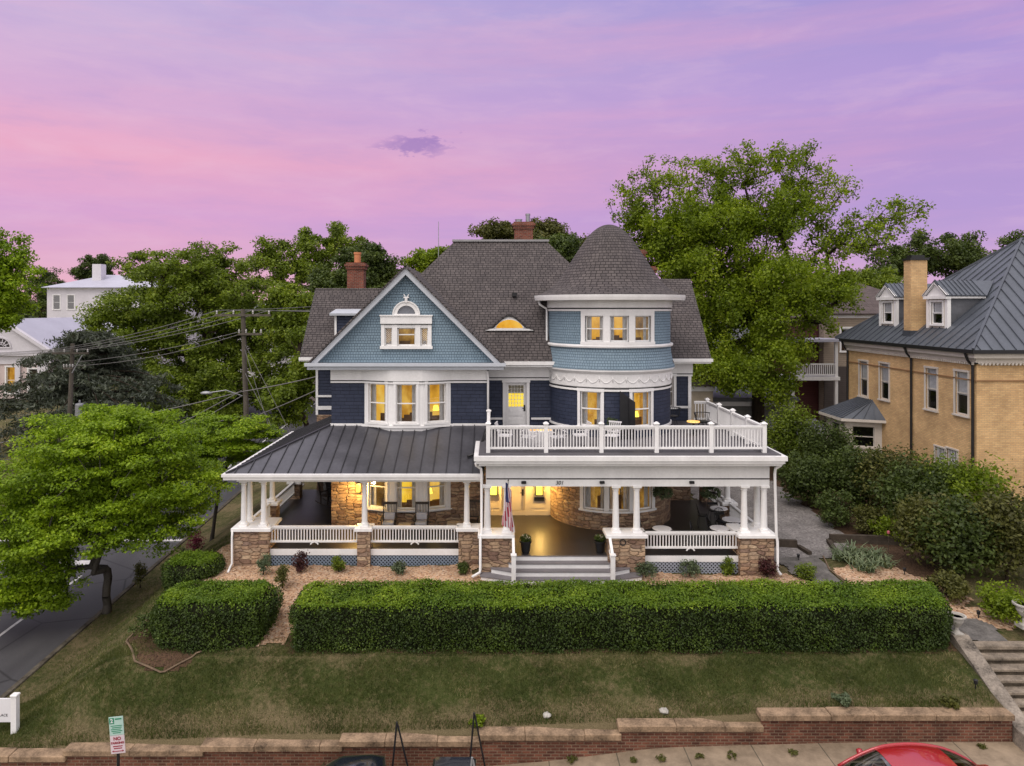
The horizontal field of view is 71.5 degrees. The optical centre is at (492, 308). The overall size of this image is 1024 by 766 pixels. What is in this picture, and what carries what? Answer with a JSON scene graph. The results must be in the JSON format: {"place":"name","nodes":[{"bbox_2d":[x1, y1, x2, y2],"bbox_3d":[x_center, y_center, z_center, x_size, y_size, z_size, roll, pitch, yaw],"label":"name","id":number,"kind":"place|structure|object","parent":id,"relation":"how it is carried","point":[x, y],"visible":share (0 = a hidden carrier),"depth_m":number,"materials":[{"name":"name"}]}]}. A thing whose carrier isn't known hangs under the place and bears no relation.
{"place":"outdoors","nodes":[
{"label":"outdoors","id":0,"kind":"place"},
{"bbox_2d":[0,401,316,695],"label":"side street","id":1,"kind":"structure","parent":0,"point":[28,644],"depth_m":27.03,"materials":[{"name":"grey asphalt"}]},
{"bbox_2d":[0,362,1023,748],"bbox_3d":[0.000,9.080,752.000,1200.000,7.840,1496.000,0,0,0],"label":"ground","id":2,"kind":"structure","parent":0,"point":[228,518],"depth_m":19.69,"materials":[{"name":"green plant"}]},
{"bbox_2d":[0,692,20,733],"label":"yard sign","id":3,"kind":"object","parent":2,"relation":"on","point":[9,709],"visible":0.98,"depth_m":19.57,"materials":[{"name":"white wood"}]},
{"bbox_2d":[0,227,48,333],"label":"street tree","id":4,"kind":"object","parent":2,"relation":"on","point":[10,277],"visible":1,"depth_m":39.90,"materials":[{"name":"green plant"}]},
{"bbox_2d":[16,265,65,317],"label":"background tree","id":5,"kind":"object","parent":2,"relation":"on","point":[48,278],"visible":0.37,"depth_m":125.03,"materials":[{"name":"green plant"}]},
{"bbox_2d":[0,317,91,398],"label":"pediment house","id":6,"kind":"structure","parent":2,"relation":"on","point":[29,335],"depth_m":70.00,"materials":[{"name":"white paint"}]},
{"bbox_2d":[52,344,88,439],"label":"utility pole","id":7,"kind":"object","parent":2,"relation":"on","point":[71,367],"visible":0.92,"depth_m":44.87,"materials":[{"name":"wood"}]},
{"bbox_2d":[67,253,116,279],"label":"background tree","id":8,"kind":"object","parent":2,"relation":"on","point":[82,270],"visible":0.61,"depth_m":134.07,"materials":[{"name":"green plant"}]},
{"bbox_2d":[0,329,202,460],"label":"cedar tree","id":9,"kind":"object","parent":2,"relation":"on","point":[49,390],"visible":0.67,"depth_m":50.24,"materials":[{"name":"green plant"}]},
{"bbox_2d":[41,264,189,341],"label":"house","id":10,"kind":"structure","parent":2,"relation":"on","point":[65,299],"depth_m":110.00,"materials":[{"name":"white paint"}]},
{"bbox_2d":[0,403,237,619],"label":"layered tree","id":11,"kind":"object","parent":2,"relation":"on","point":[83,501],"visible":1,"depth_m":25.73,"materials":[{"name":"green plant"}]},
{"bbox_2d":[0,490,240,697],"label":"kerb","id":12,"kind":"structure","parent":2,"relation":"on","point":[17,684],"depth_m":25.91,"materials":[{"name":"concrete"}]},
{"bbox_2d":[130,562,147,587],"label":"border plant","id":13,"kind":"object","parent":2,"relation":"on","point":[139,570],"visible":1,"depth_m":29.00,"materials":[{"name":"green plant"}]},
{"bbox_2d":[123,620,199,670],"bbox_3d":[-9.539,9.887,21.545,2.943,0.713,2.953,0,0,0],"label":"mulch bed","id":14,"kind":"object","parent":2,"relation":"on","point":[166,658],"visible":0.31,"depth_m":20.39,"materials":[{"name":"brown soil"}]},
{"bbox_2d":[127,611,152,636],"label":"border plant","id":15,"kind":"object","parent":14,"relation":"on","point":[142,624],"visible":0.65,"depth_m":21.22,"materials":[{"name":"green plant"}]},
{"bbox_2d":[125,620,201,672],"bbox_3d":[-10.078,9.961,21.078,3.305,0.624,1.440,0,0,43],"label":"bed edging","id":16,"kind":"object","parent":2,"relation":"on","point":[141,663],"visible":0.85,"depth_m":20.25,"materials":[{"name":"stone"}]},
{"bbox_2d":[72,238,306,428],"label":"shade tree","id":17,"kind":"object","parent":2,"relation":"on","point":[205,283],"visible":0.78,"depth_m":63.55,"materials":[{"name":"green plant"}]},
{"bbox_2d":[160,549,225,589],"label":"hedge","id":18,"kind":"object","parent":2,"relation":"on","point":[186,565],"visible":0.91,"depth_m":24.63,"materials":[{"name":"green plant"}]},
{"bbox_2d":[147,577,284,654],"bbox_3d":[-8.403,9.309,21.622,3.925,1.825,2.556,0,0,0],"label":"hedge","id":19,"kind":"object","parent":2,"relation":"on","point":[194,615],"visible":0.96,"depth_m":20.82,"materials":[{"name":"green plant"}]},
{"bbox_2d":[163,410,286,541],"bbox_3d":[-12.832,8.053,33.409,6.096,6.144,4.437,0,0,0],"label":"layered tree","id":20,"kind":"object","parent":2,"relation":"on","point":[234,447],"visible":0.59,"depth_m":33.05,"materials":[{"name":"green plant"}]},
{"bbox_2d":[201,309,270,489],"bbox_3d":[-14.282,5.610,39.586,3.729,11.128,0.769,0,0,-13],"label":"utility pole","id":21,"kind":"object","parent":2,"relation":"on","point":[243,333],"visible":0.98,"depth_m":39.68,"materials":[{"name":"wood"}]},
{"bbox_2d":[254,281,315,428],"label":"background tree","id":22,"kind":"object","parent":2,"relation":"on","point":[287,324],"visible":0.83,"depth_m":52.24,"materials":[{"name":"green plant"}]},
{"bbox_2d":[236,221,371,355],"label":"background tree","id":23,"kind":"object","parent":2,"relation":"on","point":[269,257],"visible":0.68,"depth_m":85.87,"materials":[{"name":"green plant"}]},
{"bbox_2d":[202,539,491,645],"bbox_3d":[-6.268,9.571,24.437,12.355,0.645,7.159,0,0,26],"label":"pebble bed","id":24,"kind":"object","parent":2,"relation":"on","point":[291,590],"visible":0.37,"depth_m":24.73,"materials":[{"name":"beige gravel"}]},
{"bbox_2d":[255,552,271,574],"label":"border plant","id":25,"kind":"object","parent":24,"relation":"on","point":[264,561],"visible":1,"depth_m":24.72,"materials":[{"name":"green plant"}]},
{"bbox_2d":[274,563,289,587],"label":"border plant","id":26,"kind":"object","parent":24,"relation":"on","point":[281,573],"visible":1,"depth_m":23.77,"materials":[{"name":"green plant"}]},
{"bbox_2d":[291,549,309,572],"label":"border plant","id":27,"kind":"object","parent":24,"relation":"on","point":[300,565],"visible":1,"depth_m":25.03,"materials":[{"name":"red plant"}]},
{"bbox_2d":[305,238,404,293],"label":"background tree","id":28,"kind":"object","parent":2,"relation":"on","point":[381,272],"visible":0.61,"depth_m":68.63,"materials":[{"name":"green plant"}]},
{"bbox_2d":[399,244,448,272],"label":"background tree","id":29,"kind":"object","parent":2,"relation":"on","point":[421,261],"visible":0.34,"depth_m":73.67,"materials":[{"name":"green plant"}]},
{"bbox_2d":[221,213,787,584],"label":"house","id":30,"kind":"structure","parent":2,"relation":"on","point":[428,377],"depth_m":28.06,"materials":[{"name":"blue wood"}]},
{"bbox_2d":[365,383,388,424],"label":"window","id":31,"kind":"structure","parent":30,"relation":"in","point":[378,392],"depth_m":28.58,"materials":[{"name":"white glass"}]},
{"bbox_2d":[367,482,387,511],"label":"window","id":32,"kind":"structure","parent":30,"relation":"in","point":[378,490],"depth_m":28.58,"materials":[{"name":"yellow glass"}]},
{"bbox_2d":[380,502,397,536],"bbox_3d":[-4.000,8.111,27.301,0.610,1.153,1.013,0,0,0],"label":"rocking chair","id":33,"kind":"object","parent":30,"relation":"on","point":[389,515],"visible":0.73,"depth_m":27.42,"materials":[{"name":"grey wood"}]},
{"bbox_2d":[393,482,419,511],"bbox_3d":[-3.425,7.170,28.402,1.250,2.140,0.895,0,0,0],"label":"window","id":34,"kind":"structure","parent":30,"relation":"in","point":[405,494],"depth_m":28.25,"materials":[{"name":"yellow glass"}]},
{"bbox_2d":[393,384,419,424],"bbox_3d":[-3.425,3.845,28.402,1.250,1.990,0.895,0,0,0],"label":"window","id":35,"kind":"structure","parent":30,"relation":"in","point":[405,396],"depth_m":28.25,"materials":[{"name":"white glass"}]},
{"bbox_2d":[398,328,422,345],"bbox_3d":[-3.440,1.215,28.667,1.160,1.170,0.765,0,0,0],"label":"window","id":36,"kind":"structure","parent":30,"relation":"in","point":[407,334],"depth_m":29.05,"materials":[{"name":"yellow glass"}]},
{"bbox_2d":[413,502,429,536],"bbox_3d":[-2.750,8.111,27.301,0.610,1.153,1.013,0,0,0],"label":"rocking chair","id":37,"kind":"object","parent":30,"relation":"on","point":[420,515],"visible":0.84,"depth_m":27.42,"materials":[{"name":"grey wood"}]},
{"bbox_2d":[424,482,448,510],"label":"window","id":38,"kind":"structure","parent":30,"relation":"in","point":[434,491],"depth_m":28.55,"materials":[{"name":"yellow glass"}]},
{"bbox_2d":[424,383,448,424],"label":"window","id":39,"kind":"structure","parent":30,"relation":"in","point":[434,393],"depth_m":28.55,"materials":[{"name":"white glass"}]},
{"bbox_2d":[502,480,514,531],"bbox_3d":[0.567,6.815,24.634,0.371,1.910,0.645,0,0,18],"label":"flag","id":40,"kind":"object","parent":30,"relation":"attached to","point":[507,519],"visible":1,"depth_m":24.51,"materials":[{"name":"fabric"}]},
{"bbox_2d":[499,486,527,514],"bbox_3d":[0.850,7.555,29.910,1.300,2.290,0.180,0,0,0],"label":"front door","id":41,"kind":"structure","parent":30,"relation":"in","point":[519,493],"depth_m":29.96,"materials":[{"name":"beige paint"}]},
{"bbox_2d":[502,379,529,424],"bbox_3d":[0.970,4.010,30.255,1.234,2.060,0.870,0,0,0],"label":"balcony door","id":42,"kind":"structure","parent":30,"relation":"in","point":[514,390],"depth_m":29.99,"materials":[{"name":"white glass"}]},
{"bbox_2d":[577,388,603,424],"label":"window","id":43,"kind":"structure","parent":30,"relation":"in","point":[592,400],"depth_m":28.24,"materials":[{"name":"white glass"}]},
{"bbox_2d":[578,486,609,512],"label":"window","id":44,"kind":"structure","parent":30,"relation":"in","point":[593,497],"depth_m":28.17,"materials":[{"name":"white glass"}]},
{"bbox_2d":[585,316,602,341],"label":"window","id":45,"kind":"structure","parent":30,"relation":"in","point":[594,324],"depth_m":28.25,"materials":[{"name":"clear glass"}]},
{"bbox_2d":[603,486,633,513],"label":"window","id":46,"kind":"structure","parent":30,"relation":"in","point":[625,509],"depth_m":27.98,"materials":[{"name":"clear glass"}]},
{"bbox_2d":[610,316,628,341],"bbox_3d":[4.930,0.885,28.144,1.082,1.470,0.903,0,0,0],"label":"window","id":47,"kind":"structure","parent":30,"relation":"in","point":[616,328],"depth_m":27.99,"materials":[{"name":"clear glass"}]},
{"bbox_2d":[622,316,650,341],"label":"window","id":48,"kind":"structure","parent":30,"relation":"in","point":[641,328],"depth_m":28.55,"materials":[{"name":"clear glass"}]},
{"bbox_2d":[620,486,656,512],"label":"window","id":49,"kind":"structure","parent":30,"relation":"in","point":[645,493],"depth_m":28.19,"materials":[{"name":"clear glass"}]},
{"bbox_2d":[629,388,653,424],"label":"window","id":50,"kind":"structure","parent":30,"relation":"in","point":[641,397],"depth_m":28.23,"materials":[{"name":"clear glass"}]},
{"bbox_2d":[0,707,1014,765],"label":"retaining wall","id":51,"kind":"structure","parent":2,"relation":"on","point":[774,725],"depth_m":18.48,"materials":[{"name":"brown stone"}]},
{"bbox_2d":[467,216,590,243],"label":"background tree","id":52,"kind":"object","parent":2,"relation":"on","point":[548,227],"visible":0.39,"depth_m":70.74,"materials":[{"name":"green plant"}]},
{"bbox_2d":[534,232,583,262],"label":"background tree","id":53,"kind":"object","parent":2,"relation":"on","point":[567,246],"visible":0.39,"depth_m":66.97,"materials":[{"name":"green plant"}]},
{"bbox_2d":[285,576,955,655],"bbox_3d":[3.940,9.222,21.457,20.009,1.748,2.553,0,0,0],"label":"hedge","id":54,"kind":"object","parent":2,"relation":"on","point":[761,614],"visible":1,"depth_m":20.60,"materials":[{"name":"green plant"}]},
{"bbox_2d":[286,635,956,653],"bbox_3d":[3.750,9.749,21.675,19.660,0.431,2.409,0,0,0],"label":"mulch bed","id":55,"kind":"object","parent":2,"relation":"on","point":[749,651],"visible":0.12,"depth_m":20.59,"materials":[{"name":"brown soil"}]},
{"bbox_2d":[691,378,718,419],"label":"beige annex","id":56,"kind":"object","parent":2,"relation":"on","point":[703,392],"visible":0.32,"depth_m":43.00,"materials":[{"name":"paint"}]},
{"bbox_2d":[638,572,807,584],"bbox_3d":[7.645,9.415,23.994,6.930,0.273,2.035,0,0,0],"label":"pebble bed","id":57,"kind":"object","parent":2,"relation":"on","point":[661,576],"visible":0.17,"depth_m":24.58,"materials":[{"name":"beige gravel"}]},
{"bbox_2d":[634,561,658,577],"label":"border plant","id":58,"kind":"object","parent":57,"relation":"on","point":[648,567],"visible":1,"depth_m":24.59,"materials":[{"name":"green plant"}]},
{"bbox_2d":[677,559,702,577],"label":"border plant","id":59,"kind":"object","parent":57,"relation":"on","point":[691,566],"visible":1,"depth_m":24.61,"materials":[{"name":"green plant"}]},
{"bbox_2d":[757,555,780,577],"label":"border plant","id":60,"kind":"object","parent":57,"relation":"on","point":[763,566],"visible":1,"depth_m":24.55,"materials":[{"name":"red plant"}]},
{"bbox_2d":[793,561,816,579],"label":"border plant","id":61,"kind":"object","parent":57,"relation":"on","point":[807,571],"visible":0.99,"depth_m":24.38,"materials":[{"name":"green plant"}]},
{"bbox_2d":[713,387,798,419],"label":"shrub","id":62,"kind":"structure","parent":2,"relation":"on","point":[741,405],"depth_m":44.50,"materials":[{"name":"green plant"}]},
{"bbox_2d":[605,138,936,422],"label":"shade tree","id":63,"kind":"object","parent":2,"relation":"on","point":[686,240],"visible":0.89,"depth_m":43.49,"materials":[{"name":"green plant"}]},
{"bbox_2d":[691,481,853,558],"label":"gravel drive","id":64,"kind":"structure","parent":2,"relation":"on","point":[806,527],"depth_m":30.81,"materials":[{"name":"grey gravel"}]},
{"bbox_2d":[774,539,811,554],"bbox_3d":[11.277,9.145,27.462,1.982,0.340,0.755,0,0,31],"label":"timber bed","id":65,"kind":"object","parent":2,"relation":"on","point":[791,543],"visible":0.57,"depth_m":27.46,"materials":[{"name":"wood"}]},
{"bbox_2d":[764,283,879,419],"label":"house","id":66,"kind":"structure","parent":2,"relation":"on","point":[823,386],"depth_m":52.50,"materials":[{"name":"brown"}]},
{"bbox_2d":[769,465,979,580],"bbox_3d":[16.280,9.333,34.370,6.560,0.165,21.381,0,0,0],"label":"mulch bed","id":67,"kind":"object","parent":2,"relation":"on","point":[915,568],"visible":0.12,"depth_m":27.05,"materials":[{"name":"brown soil"}]},
{"bbox_2d":[762,398,825,468],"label":"shrub","id":68,"kind":"object","parent":67,"relation":"on","point":[785,438],"visible":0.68,"depth_m":38.33,"materials":[{"name":"green plant"}]},
{"bbox_2d":[773,450,839,507],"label":"shrub","id":69,"kind":"object","parent":67,"relation":"on","point":[802,480],"visible":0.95,"depth_m":32.73,"materials":[{"name":"green plant"}]},
{"bbox_2d":[788,416,861,487],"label":"shrub","id":70,"kind":"object","parent":67,"relation":"on","point":[834,440],"visible":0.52,"depth_m":36.46,"materials":[{"name":"green plant"}]},
{"bbox_2d":[811,487,862,526],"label":"shrub","id":71,"kind":"object","parent":67,"relation":"on","point":[829,504],"visible":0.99,"depth_m":30.07,"materials":[{"name":"green plant"}]},
{"bbox_2d":[816,440,894,509],"bbox_3d":[16.576,7.736,32.429,3.426,3.304,3.554,0,0,-20],"label":"shrub","id":72,"kind":"object","parent":67,"relation":"on","point":[848,457],"visible":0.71,"depth_m":31.99,"materials":[{"name":"green plant"}]},
{"bbox_2d":[846,504,892,534],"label":"shrub","id":73,"kind":"object","parent":67,"relation":"on","point":[859,513],"visible":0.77,"depth_m":28.88,"materials":[{"name":"green plant"}]},
{"bbox_2d":[866,515,900,541],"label":"shrub","id":74,"kind":"object","parent":67,"relation":"on","point":[886,522],"visible":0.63,"depth_m":28.17,"materials":[{"name":"green plant"}]},
{"bbox_2d":[845,440,932,517],"bbox_3d":[17.514,7.610,31.311,3.773,3.515,3.818,0,0,0],"label":"shrub","id":75,"kind":"object","parent":67,"relation":"on","point":[869,472],"visible":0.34,"depth_m":31.18,"materials":[{"name":"green plant"}]},
{"bbox_2d":[867,449,958,519],"bbox_3d":[17.121,7.517,28.861,3.646,3.716,3.316,0,0,-22],"label":"shrub","id":76,"kind":"object","parent":67,"relation":"on","point":[902,487],"visible":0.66,"depth_m":28.62,"materials":[{"name":"green plant"}]},
{"bbox_2d":[889,489,973,572],"bbox_3d":[15.871,7.963,25.583,2.947,2.868,2.909,0,0,0],"label":"shrub","id":77,"kind":"object","parent":67,"relation":"on","point":[908,512],"visible":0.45,"depth_m":25.50,"materials":[{"name":"green plant"}]},
{"bbox_2d":[909,448,983,502],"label":"shrub","id":78,"kind":"object","parent":67,"relation":"on","point":[951,467],"visible":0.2,"depth_m":28.78,"materials":[{"name":"green plant"}]},
{"bbox_2d":[941,451,1021,532],"bbox_3d":[19.026,7.491,27.881,3.620,3.763,3.014,0,0,0],"label":"shrub","id":79,"kind":"object","parent":67,"relation":"on","point":[973,477],"visible":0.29,"depth_m":27.66,"materials":[{"name":"green plant"}]},
{"bbox_2d":[826,534,923,551],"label":"retaining wall","id":80,"kind":"structure","parent":2,"relation":"on","point":[870,539],"depth_m":27.99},
{"bbox_2d":[846,266,903,289],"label":"background tree","id":81,"kind":"object","parent":2,"relation":"on","point":[874,278],"visible":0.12,"depth_m":74.68,"materials":[{"name":"green plant"}]},
{"bbox_2d":[833,564,972,610],"bbox_3d":[13.750,9.450,24.155,3.743,0.416,3.951,0,0,0],"label":"pebble bed","id":82,"kind":"object","parent":2,"relation":"on","point":[849,573],"visible":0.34,"depth_m":24.69,"materials":[{"name":"beige gravel"}]},
{"bbox_2d":[846,552,884,572],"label":"strap leaf plant","id":83,"kind":"object","parent":82,"relation":"on","point":[869,566],"visible":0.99,"depth_m":25.14,"materials":[{"name":"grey plant"}]},
{"bbox_2d":[924,567,973,604],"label":"shrub","id":84,"kind":"object","parent":82,"relation":"on","point":[952,585],"visible":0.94,"depth_m":23.00,"materials":[{"name":"green plant"}]},
{"bbox_2d":[819,237,1023,511],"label":"brick house","id":85,"kind":"structure","parent":2,"relation":"on","point":[938,365],"depth_m":33.16,"materials":[{"name":"beige brick"}]},
{"bbox_2d":[857,359,868,398],"bbox_3d":[20.752,3.962,39.130,0.895,2.380,1.290,0,0,0],"label":"window","id":86,"kind":"structure","parent":85,"relation":"in","point":[864,368],"depth_m":39.47,"materials":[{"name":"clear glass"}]},
{"bbox_2d":[850,424,876,449],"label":"window","id":87,"kind":"structure","parent":85,"relation":"in","point":[868,432],"depth_m":38.20,"materials":[{"name":"clear glass"}]},
{"bbox_2d":[877,361,889,401],"bbox_3d":[20.752,3.903,37.046,0.895,2.327,1.290,0,0,0],"label":"window","id":88,"kind":"structure","parent":85,"relation":"in","point":[883,373],"depth_m":37.42,"materials":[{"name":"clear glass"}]},
{"bbox_2d":[880,301,892,323],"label":"window","id":89,"kind":"structure","parent":85,"relation":"in","point":[889,304],"depth_m":38.00,"materials":[{"name":"clear glass"}]},
{"bbox_2d":[922,365,938,412],"bbox_3d":[20.752,3.835,33.081,0.895,2.369,1.290,0,0,0],"label":"window","id":90,"kind":"structure","parent":85,"relation":"in","point":[932,380],"depth_m":33.45,"materials":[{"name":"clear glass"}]},
{"bbox_2d":[928,300,943,325],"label":"window","id":91,"kind":"structure","parent":85,"relation":"in","point":[937,306],"depth_m":33.82,"materials":[{"name":"white glass"}]},
{"bbox_2d":[952,369,969,417],"bbox_3d":[20.752,3.778,30.940,0.895,2.327,1.290,0,0,0],"label":"window","id":92,"kind":"structure","parent":85,"relation":"in","point":[964,385],"depth_m":31.23,"materials":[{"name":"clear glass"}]},
{"bbox_2d":[856,230,996,283],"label":"background tree","id":93,"kind":"object","parent":2,"relation":"on","point":[958,255],"visible":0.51,"depth_m":82.77,"materials":[{"name":"green plant"}]},
{"bbox_2d":[936,692,960,709],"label":"grass tuft","id":94,"kind":"object","parent":2,"relation":"on","point":[949,701],"visible":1,"depth_m":18.85,"materials":[{"name":"green plant"}]},
{"bbox_2d":[903,492,1013,577],"bbox_3d":[16.159,7.940,24.868,3.304,3.006,3.091,0,0,0],"label":"shrub","id":95,"kind":"object","parent":2,"relation":"on","point":[969,551],"visible":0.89,"depth_m":24.24,"materials":[{"name":"green plant"}]},
{"bbox_2d":[949,618,1007,640],"bbox_3d":[14.205,9.869,21.984,2.232,0.720,2.284,0,0,0],"label":"step landing","id":96,"kind":"object","parent":2,"relation":"on","point":[976,629],"visible":0.36,"depth_m":21.50,"materials":[{"name":"concrete"}]},
{"bbox_2d":[946,478,1023,581],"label":"shrub","id":97,"kind":"object","parent":2,"relation":"on","point":[1009,517],"visible":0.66,"depth_m":23.94,"materials":[{"name":"green plant"}]},
{"bbox_2d":[947,631,1023,751],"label":"garden steps","id":98,"kind":"structure","parent":2,"relation":"on","point":[997,667],"depth_m":20.08,"materials":[{"name":"concrete"}]},
{"bbox_2d":[948,611,966,634],"bbox_3d":[13.720,9.380,21.050,0.513,0.600,0.505,0,0,0],"label":"garden urn","id":99,"kind":"object","parent":98,"relation":"on","point":[959,618],"visible":0.81,"depth_m":20.97,"materials":[{"name":"stone"}]},
{"bbox_2d":[955,607,1016,629],"bbox_3d":[15.344,9.650,22.244,1.956,0.260,1.333,0,0,0],"label":"pebble bed","id":100,"kind":"object","parent":2,"relation":"on","point":[971,612],"visible":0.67,"depth_m":22.19,"materials":[{"name":"beige gravel"}]},
{"bbox_2d":[975,579,1023,627],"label":"shrub","id":101,"kind":"object","parent":100,"relation":"on","point":[998,603],"visible":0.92,"depth_m":21.95,"materials":[{"name":"green plant"}]},
{"bbox_2d":[994,229,1023,247],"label":"background tree","id":102,"kind":"object","parent":2,"relation":"on","point":[1009,239],"visible":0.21,"depth_m":90.07,"materials":[{"name":"green plant"}]},
{"bbox_2d":[0,0,1023,303],"label":"sky","id":103,"kind":"structure","parent":0,"point":[126,126],"materials":[{"name":"purple"}]},
{"bbox_2d":[620,391,634,439],"bbox_3d":[5.186,4.130,27.470,0.586,1.880,0.191,0,0,5],"label":"door","id":104,"kind":"structure","parent":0,"point":[627,410],"depth_m":27.45,"materials":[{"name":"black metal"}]},
{"bbox_2d":[493,741,1023,765],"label":"pavement","id":105,"kind":"structure","parent":0,"point":[992,754],"depth_m":18.13,"materials":[{"name":"beige concrete"}]},
{"bbox_2d":[774,555,841,584],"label":"garden path","id":106,"kind":"structure","parent":0,"point":[823,572],"depth_m":25.63,"materials":[{"name":"grey stone"}]},
{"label":"front street","id":107,"kind":"structure","parent":0,"visible":0},
{"bbox_2d":[109,716,125,765],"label":"parking sign","id":108,"kind":"object","parent":107,"relation":"on","point":[116,729],"visible":1,"depth_m":16.99,"materials":[{"name":"white metal"}]},
{"bbox_2d":[321,712,485,765],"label":"pickup truck","id":109,"kind":"object","parent":107,"relation":"on","point":[365,760],"visible":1,"depth_m":16.51,"materials":[{"name":"black metal"}]},
{"bbox_2d":[837,742,987,765],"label":"parked car","id":110,"kind":"object","parent":107,"relation":"on","point":[908,754],"visible":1,"depth_m":15.99,"materials":[{"name":"red metal"}]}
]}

